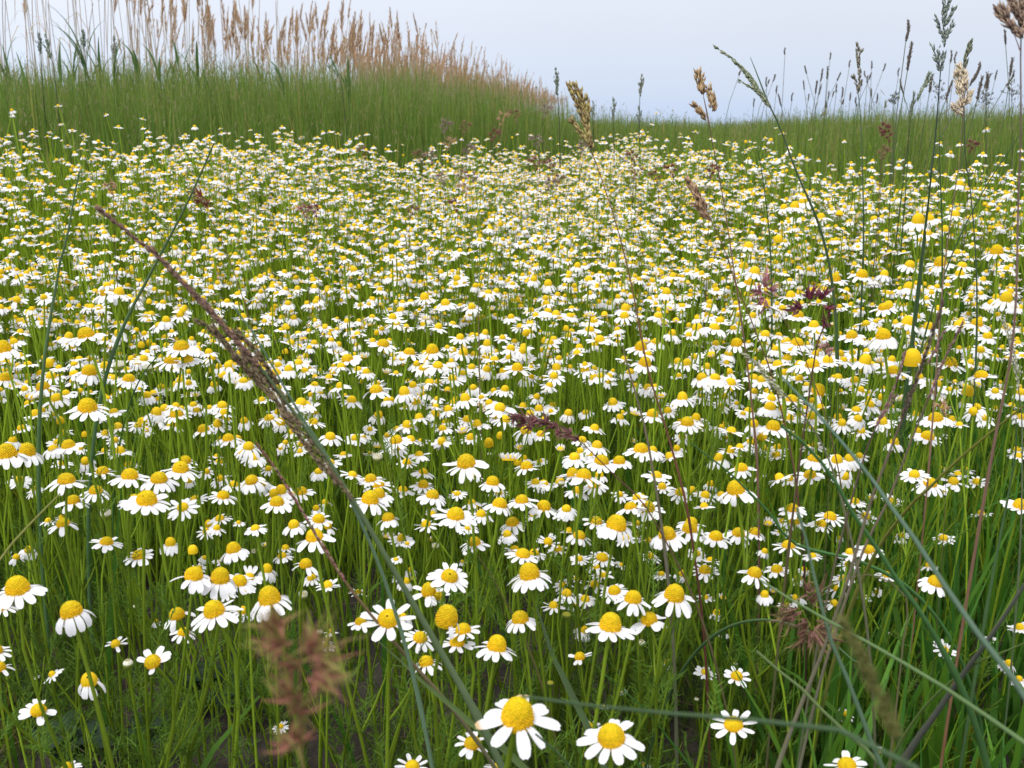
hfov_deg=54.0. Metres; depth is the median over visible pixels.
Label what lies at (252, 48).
reed
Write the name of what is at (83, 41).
grass stalk
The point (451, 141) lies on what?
tufted plant
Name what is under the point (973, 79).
foxtail plant
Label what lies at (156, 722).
clover
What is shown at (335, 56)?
reed
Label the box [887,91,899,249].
grass stalk
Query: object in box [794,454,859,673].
chamomile
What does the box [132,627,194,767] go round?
chamomile
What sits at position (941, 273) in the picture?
grass plant
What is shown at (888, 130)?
tufted plant
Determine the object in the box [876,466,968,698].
chamomile
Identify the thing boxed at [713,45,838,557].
grass stalk
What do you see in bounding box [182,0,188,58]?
reed
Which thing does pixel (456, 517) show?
chamomile
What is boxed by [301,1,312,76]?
reed
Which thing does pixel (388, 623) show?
chamomile
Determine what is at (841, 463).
chamomile
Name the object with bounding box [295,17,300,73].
reed
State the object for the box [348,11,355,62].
reed
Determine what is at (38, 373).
chamomile
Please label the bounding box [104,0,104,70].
reed
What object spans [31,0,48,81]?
reed
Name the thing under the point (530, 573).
chamomile
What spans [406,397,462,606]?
chamomile
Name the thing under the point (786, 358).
chamomile
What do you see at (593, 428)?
chamomile
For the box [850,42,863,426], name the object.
grass stalk
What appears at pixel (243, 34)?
reed
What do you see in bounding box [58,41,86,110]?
young reed
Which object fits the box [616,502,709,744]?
chamomile
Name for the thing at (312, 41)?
reed
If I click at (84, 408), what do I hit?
chamomile
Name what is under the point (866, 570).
bare plant
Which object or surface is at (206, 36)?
reed
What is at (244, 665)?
chamomile
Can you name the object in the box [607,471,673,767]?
chamomile
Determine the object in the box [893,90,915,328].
grass stalk
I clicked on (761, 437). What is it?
chamomile
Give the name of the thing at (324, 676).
tufted plant
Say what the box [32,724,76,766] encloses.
clover
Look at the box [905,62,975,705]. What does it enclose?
grass stalk
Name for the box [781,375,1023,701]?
grass stalk
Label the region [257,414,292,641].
chamomile
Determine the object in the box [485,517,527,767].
chamomile
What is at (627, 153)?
tufted plant
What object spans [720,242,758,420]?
chamomile
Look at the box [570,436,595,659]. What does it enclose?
chamomile
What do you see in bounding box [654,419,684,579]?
chamomile
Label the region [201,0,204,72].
reed
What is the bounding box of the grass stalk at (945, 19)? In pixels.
[900,0,957,472]
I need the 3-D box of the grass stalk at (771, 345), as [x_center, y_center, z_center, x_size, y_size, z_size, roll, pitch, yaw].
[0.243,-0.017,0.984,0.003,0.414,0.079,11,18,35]
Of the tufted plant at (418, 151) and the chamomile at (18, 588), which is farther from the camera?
the tufted plant at (418, 151)
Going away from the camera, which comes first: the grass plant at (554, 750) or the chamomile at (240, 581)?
the grass plant at (554, 750)
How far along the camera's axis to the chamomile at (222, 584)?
0.51 m
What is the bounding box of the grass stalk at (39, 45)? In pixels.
[35,31,48,146]
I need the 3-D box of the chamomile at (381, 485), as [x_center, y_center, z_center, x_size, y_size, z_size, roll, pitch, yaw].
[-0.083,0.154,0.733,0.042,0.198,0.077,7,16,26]
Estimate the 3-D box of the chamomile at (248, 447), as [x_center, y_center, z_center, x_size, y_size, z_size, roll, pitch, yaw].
[-0.179,0.139,0.678,0.035,0.255,0.048,-9,17,-30]
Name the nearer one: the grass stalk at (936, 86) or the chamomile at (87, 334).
the chamomile at (87, 334)
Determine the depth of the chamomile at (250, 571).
0.63 m
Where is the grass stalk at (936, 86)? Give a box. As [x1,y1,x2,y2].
[928,80,946,242]
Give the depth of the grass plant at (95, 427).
0.68 m
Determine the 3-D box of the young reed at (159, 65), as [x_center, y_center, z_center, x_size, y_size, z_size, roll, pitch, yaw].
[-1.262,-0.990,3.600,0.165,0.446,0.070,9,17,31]
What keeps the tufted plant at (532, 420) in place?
on the ground at (356, 751)
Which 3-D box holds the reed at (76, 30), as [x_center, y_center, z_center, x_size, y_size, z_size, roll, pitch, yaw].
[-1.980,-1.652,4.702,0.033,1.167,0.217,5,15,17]
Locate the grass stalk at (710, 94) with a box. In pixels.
[688,65,759,698]
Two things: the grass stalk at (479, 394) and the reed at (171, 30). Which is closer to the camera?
the grass stalk at (479, 394)
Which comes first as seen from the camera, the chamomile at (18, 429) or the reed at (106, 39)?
the chamomile at (18, 429)
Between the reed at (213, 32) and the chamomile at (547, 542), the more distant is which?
the reed at (213, 32)
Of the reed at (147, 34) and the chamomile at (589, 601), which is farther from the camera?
the reed at (147, 34)
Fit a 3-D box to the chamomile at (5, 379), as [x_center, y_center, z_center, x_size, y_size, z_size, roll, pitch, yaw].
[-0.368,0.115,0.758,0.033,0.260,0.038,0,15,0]
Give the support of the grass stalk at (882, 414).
on the ground at (356, 751)
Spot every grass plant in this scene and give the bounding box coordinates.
[36,171,79,717]
[86,143,213,715]
[112,315,201,671]
[233,305,433,767]
[378,641,528,767]
[521,695,918,767]
[535,733,570,767]
[536,606,607,767]
[622,347,678,767]
[644,618,873,767]
[690,442,986,749]
[756,650,878,765]
[759,579,1023,744]
[780,425,990,767]
[796,507,884,767]
[885,643,1023,767]
[887,169,931,553]
[922,139,942,520]
[958,419,1016,767]
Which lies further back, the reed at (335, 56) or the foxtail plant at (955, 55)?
the reed at (335, 56)
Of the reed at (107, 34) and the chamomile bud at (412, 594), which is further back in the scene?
the reed at (107, 34)
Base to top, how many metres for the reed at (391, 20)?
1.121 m
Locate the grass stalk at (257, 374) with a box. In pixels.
[94,204,503,767]
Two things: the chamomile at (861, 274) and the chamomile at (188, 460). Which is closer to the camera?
the chamomile at (188, 460)
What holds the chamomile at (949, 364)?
on the ground at (356, 751)
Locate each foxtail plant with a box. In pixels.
[725,70,740,138]
[765,77,766,114]
[781,47,785,118]
[809,80,817,136]
[813,68,823,127]
[822,66,828,134]
[825,52,831,104]
[870,88,871,129]
[886,41,913,223]
[888,19,910,187]
[899,79,915,160]
[916,73,933,173]
[923,80,952,174]
[927,61,981,193]
[944,50,952,126]
[947,51,956,122]
[956,75,983,202]
[957,73,992,152]
[972,69,1014,172]
[983,71,989,173]
[994,56,1014,186]
[1003,29,1009,144]
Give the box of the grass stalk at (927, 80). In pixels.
[889,71,931,299]
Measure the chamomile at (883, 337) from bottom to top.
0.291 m
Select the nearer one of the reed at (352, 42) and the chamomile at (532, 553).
the chamomile at (532, 553)
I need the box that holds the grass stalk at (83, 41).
[80,29,93,168]
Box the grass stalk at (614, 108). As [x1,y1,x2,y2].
[610,97,616,199]
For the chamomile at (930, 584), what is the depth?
0.54 m
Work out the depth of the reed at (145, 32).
5.53 m
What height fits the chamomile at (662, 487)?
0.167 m
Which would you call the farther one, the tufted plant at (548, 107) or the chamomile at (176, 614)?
the tufted plant at (548, 107)
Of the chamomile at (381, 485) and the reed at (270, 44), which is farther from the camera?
the reed at (270, 44)
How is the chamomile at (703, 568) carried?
on the ground at (356, 751)
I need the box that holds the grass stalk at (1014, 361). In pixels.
[999,317,1022,767]
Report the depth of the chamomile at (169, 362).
0.69 m
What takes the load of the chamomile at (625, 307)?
on the ground at (356, 751)
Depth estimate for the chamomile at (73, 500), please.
0.62 m
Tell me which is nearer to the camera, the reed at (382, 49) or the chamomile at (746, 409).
the chamomile at (746, 409)
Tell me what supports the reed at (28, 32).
on the ground at (356, 751)
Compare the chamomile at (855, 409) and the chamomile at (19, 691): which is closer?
the chamomile at (19, 691)
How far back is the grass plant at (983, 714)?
0.27 m
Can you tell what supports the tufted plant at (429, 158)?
on the ground at (356, 751)
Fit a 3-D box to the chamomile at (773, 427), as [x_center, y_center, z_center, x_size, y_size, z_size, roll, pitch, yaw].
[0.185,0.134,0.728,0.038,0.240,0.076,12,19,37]
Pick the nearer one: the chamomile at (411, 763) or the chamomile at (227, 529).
the chamomile at (411, 763)
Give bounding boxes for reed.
[0,37,30,101]
[2,0,4,68]
[2,52,27,95]
[5,0,37,72]
[5,3,50,53]
[13,1,32,73]
[14,0,38,77]
[24,0,65,87]
[26,6,34,73]
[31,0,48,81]
[32,3,69,72]
[35,1,41,75]
[37,3,45,90]
[42,0,56,83]
[42,3,49,78]
[48,1,72,74]
[48,4,110,112]
[48,5,53,79]
[53,35,81,89]
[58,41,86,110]
[64,4,92,57]
[67,0,72,78]
[72,0,79,73]
[72,32,108,88]
[73,0,81,79]
[76,12,78,68]
[77,0,84,79]
[84,0,91,70]
[91,0,97,69]
[98,0,111,81]
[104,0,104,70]
[105,7,108,76]
[107,0,108,69]
[111,14,113,86]
[112,0,125,62]
[113,37,128,96]
[115,26,121,54]
[118,0,127,74]
[119,0,142,61]
[119,40,152,105]
[123,1,152,53]
[125,0,162,64]
[127,4,134,73]
[127,6,144,65]
[129,0,133,54]
[130,5,151,66]
[131,0,139,67]
[132,0,136,50]
[133,1,154,79]
[137,0,138,58]
[139,0,167,68]
[141,45,174,99]
[143,0,151,69]
[143,0,166,75]
[145,5,147,78]
[146,0,155,53]
[147,0,176,68]
[148,6,153,77]
[151,0,179,66]
[154,11,163,59]
[155,0,164,75]
[156,20,159,44]
[163,10,174,85]
[164,1,169,69]
[168,40,220,97]
[168,53,183,93]
[169,0,172,72]
[169,23,174,63]
[170,0,179,64]
[171,0,172,65]
[172,6,177,82]
[172,33,203,101]
[178,0,208,74]
[181,1,188,82]
[182,0,187,67]
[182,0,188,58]
[188,0,199,68]
[189,0,190,74]
[190,26,194,56]
[199,0,208,77]
[199,14,214,72]
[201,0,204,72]
[202,6,230,71]
[204,1,214,71]
[205,5,212,67]
[206,0,216,63]
[206,20,216,75]
[208,5,211,56]
[208,13,214,61]
[209,18,215,71]
[212,23,216,72]
[220,0,225,75]
[221,0,228,52]
[228,28,232,65]
[230,18,236,73]
[231,4,235,70]
[232,0,242,73]
[233,2,239,69]
[235,30,239,71]
[237,0,259,66]
[237,11,243,71]
[239,3,251,74]
[241,46,266,89]
[242,5,252,73]
[243,8,250,80]
[246,10,249,69]
[248,17,248,61]
[249,16,254,64]
[250,34,253,57]
[251,0,273,66]
[260,41,263,62]
[261,59,309,107]
[264,20,271,88]
[265,12,268,55]
[266,26,272,78]
[275,1,278,68]
[275,28,282,88]
[276,0,277,92]
[281,16,286,92]
[282,7,293,74]
[282,32,286,73]
[285,29,285,70]
[291,15,295,67]
[294,9,302,70]
[294,17,296,57]
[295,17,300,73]
[299,3,306,72]
[300,19,307,74]
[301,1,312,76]
[305,12,308,76]
[306,7,316,70]
[308,14,324,71]
[312,9,313,83]
[314,2,318,68]
[322,14,337,89]
[322,23,349,78]
[323,2,329,75]
[329,23,334,79]
[329,29,335,73]
[332,39,344,68]
[332,40,338,78]
[338,0,344,49]
[338,38,346,71]
[339,56,358,116]
[342,0,350,74]
[347,29,363,85]
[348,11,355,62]
[349,25,354,73]
[353,25,359,77]
[356,18,363,88]
[358,10,362,65]
[358,20,363,94]
[367,14,371,66]
[371,21,374,71]
[379,22,388,87]
[379,24,385,85]
[380,33,386,70]
[389,7,397,82]
[395,13,400,81]
[404,12,417,82]
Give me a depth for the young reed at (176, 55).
4.07 m
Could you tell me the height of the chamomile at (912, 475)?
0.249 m
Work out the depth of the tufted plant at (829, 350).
0.55 m
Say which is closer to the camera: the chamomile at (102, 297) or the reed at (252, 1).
the chamomile at (102, 297)
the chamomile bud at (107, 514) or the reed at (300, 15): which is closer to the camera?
the chamomile bud at (107, 514)
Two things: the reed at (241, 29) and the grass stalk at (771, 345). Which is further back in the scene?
the reed at (241, 29)
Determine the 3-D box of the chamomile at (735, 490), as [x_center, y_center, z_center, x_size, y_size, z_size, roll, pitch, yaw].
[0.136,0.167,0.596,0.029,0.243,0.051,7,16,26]
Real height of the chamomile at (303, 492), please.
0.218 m
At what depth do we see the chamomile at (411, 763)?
0.45 m
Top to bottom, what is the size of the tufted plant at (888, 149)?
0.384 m
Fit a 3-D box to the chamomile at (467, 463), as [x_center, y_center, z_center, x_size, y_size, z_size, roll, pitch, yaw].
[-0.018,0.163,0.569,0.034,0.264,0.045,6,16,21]
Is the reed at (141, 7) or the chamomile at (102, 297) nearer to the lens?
the chamomile at (102, 297)
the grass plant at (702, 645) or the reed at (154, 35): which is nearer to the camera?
the grass plant at (702, 645)
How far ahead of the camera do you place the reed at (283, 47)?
8.77 m
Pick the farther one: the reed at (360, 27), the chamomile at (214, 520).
the reed at (360, 27)
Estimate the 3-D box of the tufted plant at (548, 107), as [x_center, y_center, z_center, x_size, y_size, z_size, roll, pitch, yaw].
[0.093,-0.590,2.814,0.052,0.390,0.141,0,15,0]
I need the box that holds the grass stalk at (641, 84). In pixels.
[638,74,643,166]
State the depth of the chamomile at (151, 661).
0.49 m
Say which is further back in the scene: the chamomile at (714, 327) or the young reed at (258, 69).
the young reed at (258, 69)
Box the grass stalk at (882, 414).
[796,350,906,767]
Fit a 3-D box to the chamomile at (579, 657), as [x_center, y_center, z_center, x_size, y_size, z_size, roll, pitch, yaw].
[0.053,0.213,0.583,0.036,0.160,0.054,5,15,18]
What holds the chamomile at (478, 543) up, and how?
on the ground at (356, 751)
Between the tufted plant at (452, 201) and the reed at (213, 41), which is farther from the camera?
the reed at (213, 41)
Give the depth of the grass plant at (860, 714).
0.30 m
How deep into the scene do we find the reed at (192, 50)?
7.55 m
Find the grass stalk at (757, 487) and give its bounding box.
[728,258,759,764]
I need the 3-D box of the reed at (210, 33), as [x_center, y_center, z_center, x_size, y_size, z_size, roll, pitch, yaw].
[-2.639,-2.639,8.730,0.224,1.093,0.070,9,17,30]
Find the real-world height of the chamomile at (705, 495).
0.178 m
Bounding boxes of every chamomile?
[0,340,77,658]
[0,372,50,687]
[0,381,61,693]
[0,443,97,767]
[0,575,83,767]
[0,604,69,767]
[0,637,105,767]
[0,646,28,767]
[13,424,75,607]
[17,442,99,750]
[18,699,56,767]
[24,409,106,592]
[30,370,82,549]
[30,495,96,749]
[37,371,83,538]
[42,393,170,619]
[42,445,112,664]
[44,473,160,767]
[48,504,122,762]
[50,439,92,767]
[55,600,114,767]
[62,760,81,767]
[63,398,166,765]
[65,327,171,712]
[74,364,133,685]
[78,672,126,767]
[80,485,151,738]
[80,536,129,767]
[83,287,132,677]
[86,466,129,724]
[92,286,166,618]
[99,468,164,767]
[105,573,167,767]
[108,494,155,761]
[109,422,140,627]
[110,603,196,767]
[114,374,172,670]
[119,548,230,767]
[120,490,181,767]
[123,566,210,767]
[128,408,196,697]
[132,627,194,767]
[136,629,213,767]
[137,355,189,703]
[138,461,219,767]
[139,407,170,649]
[140,471,224,767]
[153,567,237,767]
[163,340,266,736]
[171,455,208,687]
[174,354,222,704]
[185,401,234,652]
[190,541,268,767]
[191,600,246,767]
[193,424,252,638]
[199,405,274,748]
[207,514,252,699]
[208,574,260,767]
[209,439,240,622]
[209,490,255,727]
[211,430,272,665]
[213,593,293,767]
[217,484,294,729]
[221,480,288,690]
[229,593,311,766]
[234,566,296,767]
[238,453,291,716]
[240,474,283,738]
[251,585,309,767]
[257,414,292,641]
[260,496,313,767]
[262,398,335,704]
[262,470,315,717]
[265,368,342,655]
[269,499,310,767]
[278,428,311,633]
[281,519,318,731]
[284,558,352,763]
[297,528,404,767]
[301,418,351,651]
[303,511,349,746]
[304,573,392,757]
[318,617,381,767]
[319,432,379,680]
[329,354,371,644]
[335,599,428,767]
[348,487,393,690]
[350,490,393,767]
[351,473,394,689]
[360,339,396,613]
[361,433,423,698]
[362,507,476,767]
[363,384,437,762]
[363,479,440,700]
[368,582,442,766]
[372,498,448,767]
[373,386,421,685]
[385,361,451,644]
[385,435,432,682]
[392,480,434,703]
[392,630,433,764]
[393,420,431,660]
[394,347,442,617]
[394,604,462,767]
[394,715,443,767]
[396,420,458,605]
[400,452,462,752]
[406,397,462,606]
[409,292,435,450]
[410,364,438,581]
[410,468,450,676]
[413,655,469,767]
[415,635,474,767]
[420,343,470,589]
[425,592,493,760]
[426,562,505,767]
[430,509,492,728]
[436,299,462,454]
[438,497,512,752]
[438,526,513,765]
[439,405,472,622]
[443,453,505,767]
[444,393,487,604]
[446,623,480,767]
[448,415,490,638]
[451,348,487,566]
[455,731,487,767]
[456,388,534,688]
[459,415,516,628]
[461,433,498,612]
[474,414,536,700]
[474,634,515,767]
[475,694,560,767]
[479,476,537,759]
[482,548,547,767]
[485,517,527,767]
[487,548,549,693]
[494,430,549,614]
[499,516,579,729]
[501,461,559,702]
[503,362,536,602]
[506,610,574,767]
[507,494,577,765]
[507,562,565,767]
[519,514,604,765]
[527,481,592,766]
[528,589,575,758]
[530,570,616,767]
[531,478,608,655]
[532,467,584,760]
[532,470,576,689]
[535,431,588,715]
[537,454,616,756]
[537,551,614,763]
[543,513,573,704]
[543,545,576,715]
[544,363,571,567]
[545,440,609,747]
[545,612,637,767]
[549,468,609,766]
[555,486,616,718]
[557,514,632,767]
[560,326,601,568]
[566,530,622,758]
[568,648,633,767]
[569,367,603,591]
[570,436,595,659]
[570,520,639,684]
[571,590,650,767]
[576,678,723,767]
[582,424,633,608]
[583,611,679,767]
[584,562,628,722]
[586,335,616,585]
[587,312,635,499]
[591,526,686,767]
[592,584,657,767]
[593,551,660,723]
[598,443,657,701]
[601,341,653,566]
[601,398,625,584]
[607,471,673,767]
[609,455,654,713]
[610,482,673,613]
[614,303,634,438]
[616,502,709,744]
[619,408,664,606]
[625,552,694,767]
[627,512,674,757]
[629,501,674,767]
[630,356,665,612]
[633,530,731,762]
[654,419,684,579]
[657,416,723,658]
[658,517,705,730]
[665,445,740,631]
[669,373,727,736]
[670,391,721,683]
[675,521,758,767]
[676,417,770,644]
[677,376,743,672]
[679,453,731,635]
[680,413,706,570]
[681,527,750,767]
[685,323,709,604]
[690,373,733,620]
[693,491,743,683]
[693,542,765,767]
[699,323,725,611]
[699,494,793,766]
[700,407,762,638]
[701,338,749,593]
[704,518,802,767]
[707,462,756,688]
[707,666,775,767]
[710,491,745,697]
[710,709,763,767]
[711,450,785,633]
[711,540,804,766]
[712,330,774,551]
[713,415,781,640]
[718,266,764,522]
[718,463,768,763]
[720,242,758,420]
[721,277,757,496]
[723,354,795,556]
[726,262,750,444]
[729,503,806,746]
[729,566,813,767]
[733,337,809,641]
[737,298,780,658]
[740,374,761,617]
[741,401,781,639]
[741,420,792,695]
[743,360,790,685]
[761,519,832,727]
[766,291,803,486]
[766,337,790,500]
[768,481,843,729]
[769,310,811,578]
[771,454,824,713]
[772,201,807,362]
[777,394,803,641]
[780,470,849,738]
[790,492,844,763]
[794,358,834,607]
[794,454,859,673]
[797,320,825,505]
[798,406,867,590]
[799,411,827,618]
[802,472,853,614]
[803,354,875,564]
[803,383,830,580]
[809,355,842,594]
[809,486,903,630]
[810,563,857,662]
[815,454,852,719]
[817,514,884,765]
[821,492,875,665]
[822,273,849,497]
[823,467,947,763]
[824,750,866,767]
[826,330,865,580]
[838,400,879,566]
[840,467,862,607]
[842,303,897,516]
[843,348,921,654]
[845,269,873,517]
[856,328,914,549]
[858,417,896,653]
[858,436,941,767]
[858,571,919,701]
[862,213,930,463]
[869,575,951,767]
[871,430,941,639]
[875,260,918,380]
[876,300,900,418]
[876,365,919,589]
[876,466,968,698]
[877,315,918,561]
[888,380,941,562]
[899,639,956,767]
[900,316,975,652]
[904,412,969,705]
[905,370,1013,667]
[913,229,939,379]
[920,356,984,670]
[925,256,958,500]
[927,214,940,320]
[933,534,1014,740]
[942,270,970,380]
[946,262,973,378]
[951,323,1019,503]
[951,498,1023,767]
[959,331,1000,484]
[960,452,1023,647]
[963,318,994,504]
[969,476,1008,623]
[970,291,1018,505]
[979,244,1010,497]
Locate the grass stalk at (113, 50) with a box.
[110,34,117,140]
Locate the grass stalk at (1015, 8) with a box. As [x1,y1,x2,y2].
[939,0,1023,767]
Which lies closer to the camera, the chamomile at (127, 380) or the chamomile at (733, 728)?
the chamomile at (733, 728)
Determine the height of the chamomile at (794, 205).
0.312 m
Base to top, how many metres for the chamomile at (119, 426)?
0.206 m
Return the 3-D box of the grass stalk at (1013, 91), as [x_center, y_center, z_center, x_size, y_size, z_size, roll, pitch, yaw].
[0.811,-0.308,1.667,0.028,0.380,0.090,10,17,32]
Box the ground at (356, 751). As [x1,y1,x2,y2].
[0,127,1023,767]
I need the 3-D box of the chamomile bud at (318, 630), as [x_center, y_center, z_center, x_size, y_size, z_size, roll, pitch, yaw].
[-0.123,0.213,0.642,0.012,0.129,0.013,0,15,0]
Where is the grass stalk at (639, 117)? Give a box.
[636,106,641,188]
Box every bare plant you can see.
[0,493,60,560]
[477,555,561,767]
[808,405,1023,767]
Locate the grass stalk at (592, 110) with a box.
[591,100,594,173]
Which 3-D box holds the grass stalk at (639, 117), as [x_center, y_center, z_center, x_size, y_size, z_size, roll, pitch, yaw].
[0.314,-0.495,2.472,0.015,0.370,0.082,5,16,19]
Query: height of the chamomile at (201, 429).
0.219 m
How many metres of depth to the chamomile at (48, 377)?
0.85 m
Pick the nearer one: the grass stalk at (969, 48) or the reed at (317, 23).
the grass stalk at (969, 48)
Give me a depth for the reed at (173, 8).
6.37 m
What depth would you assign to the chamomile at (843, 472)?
0.72 m
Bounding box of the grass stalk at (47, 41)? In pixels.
[41,32,64,160]
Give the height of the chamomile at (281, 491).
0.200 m
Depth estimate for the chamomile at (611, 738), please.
0.33 m
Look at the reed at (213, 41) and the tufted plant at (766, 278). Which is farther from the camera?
the reed at (213, 41)
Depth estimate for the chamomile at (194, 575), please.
0.49 m
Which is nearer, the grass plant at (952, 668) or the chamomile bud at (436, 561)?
the grass plant at (952, 668)
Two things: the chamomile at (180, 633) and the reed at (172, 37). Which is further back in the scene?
the reed at (172, 37)
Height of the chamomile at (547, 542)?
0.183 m
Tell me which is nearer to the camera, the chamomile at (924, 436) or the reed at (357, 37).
the chamomile at (924, 436)
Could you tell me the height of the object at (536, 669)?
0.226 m
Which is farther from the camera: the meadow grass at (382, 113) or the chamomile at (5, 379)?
the meadow grass at (382, 113)
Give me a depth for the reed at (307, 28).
8.30 m
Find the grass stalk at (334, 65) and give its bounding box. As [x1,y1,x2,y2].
[327,56,348,157]
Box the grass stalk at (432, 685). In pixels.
[255,442,496,767]
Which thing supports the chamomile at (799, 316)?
on the ground at (356, 751)
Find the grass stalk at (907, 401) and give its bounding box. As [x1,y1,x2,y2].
[775,297,944,767]
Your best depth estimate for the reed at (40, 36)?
5.32 m
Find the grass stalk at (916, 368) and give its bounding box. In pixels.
[875,136,1018,609]
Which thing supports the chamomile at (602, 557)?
on the ground at (356, 751)
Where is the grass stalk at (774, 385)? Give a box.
[741,352,876,767]
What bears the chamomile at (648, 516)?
on the ground at (356, 751)
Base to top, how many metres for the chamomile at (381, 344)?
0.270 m
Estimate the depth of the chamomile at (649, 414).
0.75 m
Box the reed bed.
[121,12,573,121]
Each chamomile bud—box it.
[100,509,126,767]
[113,360,142,645]
[122,659,145,767]
[133,605,162,711]
[142,364,183,592]
[251,549,257,673]
[299,590,348,767]
[317,629,323,767]
[372,453,405,694]
[396,576,416,725]
[432,543,454,683]
[482,452,491,503]
[547,680,555,767]
[549,419,567,595]
[558,480,574,626]
[562,612,571,767]
[639,639,654,767]
[694,697,703,767]
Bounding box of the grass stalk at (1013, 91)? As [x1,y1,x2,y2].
[1001,78,1019,189]
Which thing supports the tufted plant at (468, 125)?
on the ground at (356, 751)
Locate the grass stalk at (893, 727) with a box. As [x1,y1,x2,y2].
[836,613,906,767]
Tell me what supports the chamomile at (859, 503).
on the ground at (356, 751)
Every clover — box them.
[1,670,32,724]
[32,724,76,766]
[45,710,119,748]
[54,719,115,767]
[114,714,169,753]
[165,661,209,700]
[188,658,249,711]
[206,674,282,731]
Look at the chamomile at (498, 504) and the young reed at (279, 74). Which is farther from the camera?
the young reed at (279, 74)
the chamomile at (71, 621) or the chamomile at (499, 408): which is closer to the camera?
the chamomile at (71, 621)
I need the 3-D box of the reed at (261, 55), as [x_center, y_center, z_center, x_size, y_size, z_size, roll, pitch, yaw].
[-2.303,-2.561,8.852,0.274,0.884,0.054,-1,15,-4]
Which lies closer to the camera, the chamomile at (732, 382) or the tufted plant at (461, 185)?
the chamomile at (732, 382)
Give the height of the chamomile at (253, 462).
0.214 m
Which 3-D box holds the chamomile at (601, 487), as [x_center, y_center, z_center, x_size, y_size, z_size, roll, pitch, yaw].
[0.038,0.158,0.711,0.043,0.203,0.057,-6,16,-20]
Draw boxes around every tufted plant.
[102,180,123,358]
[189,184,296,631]
[237,588,373,767]
[295,201,312,361]
[305,202,323,382]
[355,145,368,191]
[406,203,420,402]
[413,148,424,195]
[421,149,438,179]
[432,169,447,253]
[439,119,452,149]
[442,135,458,188]
[447,197,460,328]
[454,168,467,234]
[455,182,471,276]
[459,120,472,167]
[462,144,475,186]
[464,171,477,218]
[487,128,503,187]
[496,110,510,156]
[505,408,735,767]
[507,108,521,178]
[526,155,541,231]
[527,133,542,202]
[539,155,554,211]
[540,104,555,159]
[544,176,558,257]
[551,173,566,293]
[577,139,589,198]
[624,149,637,210]
[630,164,644,227]
[646,168,662,234]
[662,162,676,250]
[702,162,720,360]
[747,264,852,722]
[765,281,838,767]
[765,572,907,767]
[810,341,833,756]
[868,120,892,330]
[870,144,893,331]
[879,129,893,302]
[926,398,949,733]
[960,138,980,286]
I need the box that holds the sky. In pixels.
[0,0,1023,126]
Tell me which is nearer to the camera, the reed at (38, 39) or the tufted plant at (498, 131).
the tufted plant at (498, 131)
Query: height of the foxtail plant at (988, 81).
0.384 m
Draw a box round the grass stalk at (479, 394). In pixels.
[478,297,483,640]
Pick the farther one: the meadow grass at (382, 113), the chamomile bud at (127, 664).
the meadow grass at (382, 113)
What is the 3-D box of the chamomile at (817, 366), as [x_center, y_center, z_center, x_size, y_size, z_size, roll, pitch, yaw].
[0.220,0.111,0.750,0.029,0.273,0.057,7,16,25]
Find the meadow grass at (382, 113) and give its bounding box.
[0,43,1023,294]
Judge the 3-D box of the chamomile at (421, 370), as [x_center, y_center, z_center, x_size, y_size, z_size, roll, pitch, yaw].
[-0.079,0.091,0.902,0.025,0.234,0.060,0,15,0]
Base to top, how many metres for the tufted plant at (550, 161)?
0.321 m
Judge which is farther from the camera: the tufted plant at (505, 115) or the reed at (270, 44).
the reed at (270, 44)
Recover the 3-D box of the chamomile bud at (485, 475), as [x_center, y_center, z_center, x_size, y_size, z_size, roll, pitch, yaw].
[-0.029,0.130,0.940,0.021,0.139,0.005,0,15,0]
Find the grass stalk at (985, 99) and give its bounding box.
[978,90,993,216]
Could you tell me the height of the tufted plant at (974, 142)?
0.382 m
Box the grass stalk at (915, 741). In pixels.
[895,583,1023,767]
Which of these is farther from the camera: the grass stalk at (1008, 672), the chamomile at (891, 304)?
the chamomile at (891, 304)
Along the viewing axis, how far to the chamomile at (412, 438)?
0.72 m
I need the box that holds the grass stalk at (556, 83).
[553,67,560,192]
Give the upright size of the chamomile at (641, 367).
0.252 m
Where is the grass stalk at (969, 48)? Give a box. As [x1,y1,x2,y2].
[963,39,977,528]
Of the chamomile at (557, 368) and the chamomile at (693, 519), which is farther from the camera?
the chamomile at (557, 368)
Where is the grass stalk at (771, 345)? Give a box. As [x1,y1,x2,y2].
[758,151,772,514]
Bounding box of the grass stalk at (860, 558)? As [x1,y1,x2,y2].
[798,319,963,767]
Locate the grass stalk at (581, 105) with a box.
[566,79,709,767]
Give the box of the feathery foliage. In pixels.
[0,318,1023,767]
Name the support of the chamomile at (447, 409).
on the ground at (356, 751)
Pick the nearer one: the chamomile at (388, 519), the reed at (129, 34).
the chamomile at (388, 519)
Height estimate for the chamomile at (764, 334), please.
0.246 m
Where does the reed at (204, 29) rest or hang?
on the ground at (356, 751)
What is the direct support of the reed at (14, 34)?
on the ground at (356, 751)
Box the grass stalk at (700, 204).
[684,173,806,767]
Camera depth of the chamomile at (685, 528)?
0.59 m
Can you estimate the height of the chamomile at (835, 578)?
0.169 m
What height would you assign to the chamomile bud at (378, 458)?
0.209 m
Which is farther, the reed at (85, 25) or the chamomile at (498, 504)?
the reed at (85, 25)
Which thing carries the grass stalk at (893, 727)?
on the ground at (356, 751)
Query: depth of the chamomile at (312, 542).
0.54 m
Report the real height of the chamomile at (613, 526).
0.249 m

